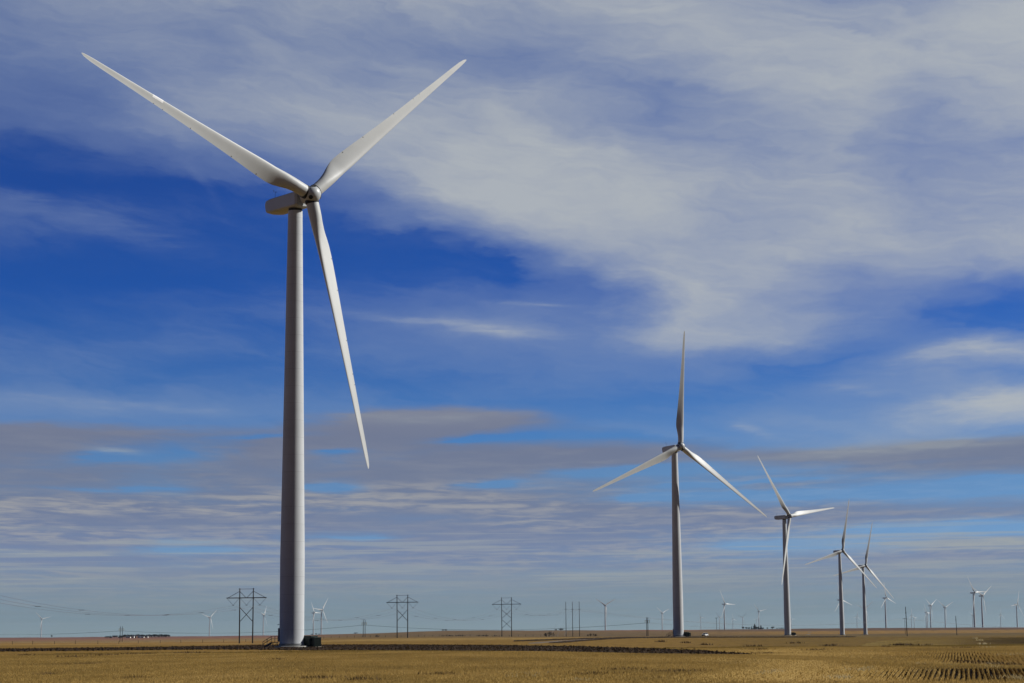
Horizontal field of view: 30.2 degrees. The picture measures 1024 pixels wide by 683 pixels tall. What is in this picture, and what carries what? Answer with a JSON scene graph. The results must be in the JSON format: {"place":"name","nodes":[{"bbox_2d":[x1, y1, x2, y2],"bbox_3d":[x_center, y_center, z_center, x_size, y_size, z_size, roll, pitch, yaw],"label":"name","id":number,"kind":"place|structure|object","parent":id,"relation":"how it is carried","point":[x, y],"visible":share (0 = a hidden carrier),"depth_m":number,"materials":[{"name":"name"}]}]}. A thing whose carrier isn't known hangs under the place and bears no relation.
{"place":"outdoors","nodes":[
{"label":"outdoors","id":0,"kind":"place"},
{"bbox_2d":[0,644,755,654],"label":"ploughed soil","id":1,"kind":"structure","parent":0,"point":[439,648],"depth_m":289.72,"materials":[{"name":"brown soil"}]},
{"bbox_2d":[0,627,1023,680],"bbox_3d":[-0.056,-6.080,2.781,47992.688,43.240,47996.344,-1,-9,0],"label":"ground","id":2,"kind":"structure","parent":0,"point":[859,639],"depth_m":803.69,"materials":[{"name":"brown soil"}]},
{"bbox_2d":[12,639,251,643],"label":"wire fence","id":3,"kind":"object","parent":2,"relation":"on","point":[75,641],"visible":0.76,"depth_m":780.39,"materials":[{"name":"metal"}]},
{"bbox_2d":[203,611,215,635],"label":"wind turbine","id":4,"kind":"object","parent":2,"relation":"on","point":[209,622],"visible":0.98,"depth_m":8086.59,"materials":[{"name":"paint"}]},
{"bbox_2d":[227,588,266,642],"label":"transmission pylon","id":5,"kind":"object","parent":2,"relation":"on","point":[253,597],"visible":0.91,"depth_m":772.26,"materials":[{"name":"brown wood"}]},
{"bbox_2d":[2,603,1000,626],"bbox_3d":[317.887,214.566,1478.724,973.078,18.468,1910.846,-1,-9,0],"label":"power cable","id":6,"kind":"object","parent":5,"relation":"hanging from","point":[342,619],"visible":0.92,"depth_m":880.30,"materials":[{"name":"metal"}]},
{"bbox_2d":[0,595,1018,627],"bbox_3d":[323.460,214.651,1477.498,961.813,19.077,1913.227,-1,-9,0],"label":"power cable","id":7,"kind":"object","parent":5,"relation":"hanging from","point":[419,610],"visible":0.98,"depth_m":927.37,"materials":[{"name":"metal"}]},
{"bbox_2d":[0,599,1020,627],"bbox_3d":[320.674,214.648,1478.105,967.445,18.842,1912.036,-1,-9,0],"label":"power cable","id":8,"kind":"object","parent":5,"relation":"hanging from","point":[389,612],"visible":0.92,"depth_m":959.94,"materials":[{"name":"metal"}]},
{"bbox_2d":[262,636,278,646],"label":"access stairs","id":9,"kind":"structure","parent":2,"relation":"on","point":[268,644],"depth_m":331.83,"materials":[{"name":"metal"}]},
{"bbox_2d":[82,53,465,646],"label":"wind turbine","id":10,"kind":"object","parent":2,"relation":"on","point":[297,200],"visible":1,"depth_m":337.41,"materials":[{"name":"paint"}]},
{"bbox_2d":[304,636,320,646],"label":"transformer box","id":11,"kind":"object","parent":2,"relation":"on","point":[312,641],"visible":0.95,"depth_m":331.61,"materials":[{"name":"metal"}]},
{"bbox_2d":[304,637,309,646],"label":"cabinet door","id":12,"kind":"structure","parent":11,"relation":"in","point":[306,639],"depth_m":331.60,"materials":[{"name":"green metal"}]},
{"bbox_2d":[312,606,317,634],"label":"wind turbine","id":13,"kind":"object","parent":2,"relation":"on","point":[313,620],"visible":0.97,"depth_m":6786.26,"materials":[{"name":"paint"}]},
{"bbox_2d":[314,599,327,634],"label":"wind turbine","id":14,"kind":"object","parent":2,"relation":"on","point":[321,617],"visible":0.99,"depth_m":6008.53,"materials":[{"name":"paint"}]},
{"bbox_2d":[386,595,416,637],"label":"transmission pylon","id":15,"kind":"object","parent":2,"relation":"on","point":[407,602],"visible":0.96,"depth_m":1004.93,"materials":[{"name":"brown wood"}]},
{"bbox_2d":[322,634,525,637],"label":"wire fence","id":16,"kind":"object","parent":2,"relation":"on","point":[441,635],"visible":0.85,"depth_m":1256.12,"materials":[{"name":"metal"}]},
{"bbox_2d":[492,597,520,636],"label":"transmission pylon","id":17,"kind":"object","parent":2,"relation":"on","point":[501,604],"visible":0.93,"depth_m":1273.10,"materials":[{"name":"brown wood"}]},
{"bbox_2d":[0,637,1023,682],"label":"stubble","id":18,"kind":"object","parent":2,"relation":"on","point":[798,664],"visible":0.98,"depth_m":126.45,"materials":[{"name":"yellow plant"}]},
{"bbox_2d":[543,632,554,636],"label":"bare thicket","id":19,"kind":"object","parent":2,"relation":"on","point":[545,634],"visible":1,"depth_m":1463.08,"materials":[{"name":"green plant"}]},
{"bbox_2d":[558,602,572,635],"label":"dead end pole","id":20,"kind":"object","parent":2,"relation":"on","point":[572,620],"visible":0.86,"depth_m":1523.31,"materials":[{"name":"brown wood"}]},
{"bbox_2d":[598,600,612,629],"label":"wind turbine","id":21,"kind":"object","parent":2,"relation":"on","point":[606,612],"visible":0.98,"depth_m":5942.63,"materials":[{"name":"paint"}]},
{"bbox_2d":[593,331,766,636],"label":"wind turbine","id":22,"kind":"object","parent":2,"relation":"on","point":[678,624],"visible":0.99,"depth_m":799.71,"materials":[{"name":"paint"}]},
{"bbox_2d":[720,591,734,628],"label":"wind turbine","id":23,"kind":"object","parent":2,"relation":"on","point":[724,609],"visible":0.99,"depth_m":5933.67,"materials":[{"name":"paint"}]},
{"bbox_2d":[757,455,832,635],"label":"wind turbine","id":24,"kind":"object","parent":2,"relation":"on","point":[785,581],"visible":0.99,"depth_m":1263.09,"materials":[{"name":"paint"}]},
{"bbox_2d":[805,501,875,634],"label":"wind turbine","id":25,"kind":"object","parent":2,"relation":"on","point":[841,605],"visible":0.98,"depth_m":1777.24,"materials":[{"name":"paint"}]},
{"bbox_2d":[834,525,892,634],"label":"wind turbine","id":26,"kind":"object","parent":2,"relation":"on","point":[864,599],"visible":0.92,"depth_m":2138.04,"materials":[{"name":"paint"}]},
{"bbox_2d":[881,586,894,627],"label":"wind turbine","id":27,"kind":"object","parent":2,"relation":"on","point":[884,598],"visible":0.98,"depth_m":5030.56,"materials":[{"name":"paint"}]},
{"bbox_2d":[925,598,934,627],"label":"wind turbine","id":28,"kind":"object","parent":2,"relation":"on","point":[930,613],"visible":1,"depth_m":6887.67,"materials":[{"name":"paint"}]},
{"bbox_2d":[942,603,950,627],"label":"wind turbine","id":29,"kind":"object","parent":2,"relation":"on","point":[944,607],"visible":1,"depth_m":7506.83,"materials":[{"name":"paint"}]},
{"bbox_2d":[968,579,985,626],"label":"wind turbine","id":30,"kind":"object","parent":2,"relation":"on","point":[974,592],"visible":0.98,"depth_m":4340.93,"materials":[{"name":"paint"}]},
{"bbox_2d":[975,589,988,626],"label":"wind turbine","id":31,"kind":"object","parent":2,"relation":"on","point":[980,595],"visible":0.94,"depth_m":4763.97,"materials":[{"name":"paint"}]},
{"bbox_2d":[1012,595,1023,626],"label":"wind turbine","id":32,"kind":"object","parent":2,"relation":"on","point":[1016,611],"visible":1,"depth_m":6530.81,"materials":[{"name":"paint"}]},
{"bbox_2d":[0,0,1023,637],"label":"sky","id":33,"kind":"structure","parent":0,"point":[825,198],"materials":[{"name":"blue"}]},
{"bbox_2d":[529,639,586,643],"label":"gravel road","id":34,"kind":"structure","parent":0,"point":[554,641],"depth_m":459.81,"materials":[{"name":"grey gravel"}]},
{"bbox_2d":[549,638,624,642],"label":"ploughed bank","id":35,"kind":"structure","parent":0,"point":[582,640],"depth_m":485.94,"materials":[{"name":"soil"}]},
{"bbox_2d":[514,636,855,640],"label":"ploughed verge","id":36,"kind":"structure","parent":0,"point":[683,637],"depth_m":645.76,"materials":[{"name":"soil"}]},
{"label":"double utility pole","id":37,"kind":"object","parent":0,"visible":0},
{"bbox_2d":[33,623,731,634],"bbox_3d":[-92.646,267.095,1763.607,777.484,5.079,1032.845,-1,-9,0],"label":"power cable","id":38,"kind":"object","parent":37,"relation":"attached to","point":[398,627],"visible":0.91,"depth_m":1365.80,"materials":[{"name":"metal"}]},
{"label":"double utility pole","id":39,"kind":"object","parent":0,"visible":0},
{"bbox_2d":[38,623,733,634],"bbox_3d":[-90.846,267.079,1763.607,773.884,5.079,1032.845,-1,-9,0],"label":"power cable","id":40,"kind":"object","parent":39,"relation":"attached to","point":[403,627],"visible":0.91,"depth_m":1368.65,"materials":[{"name":"metal"}]}
]}

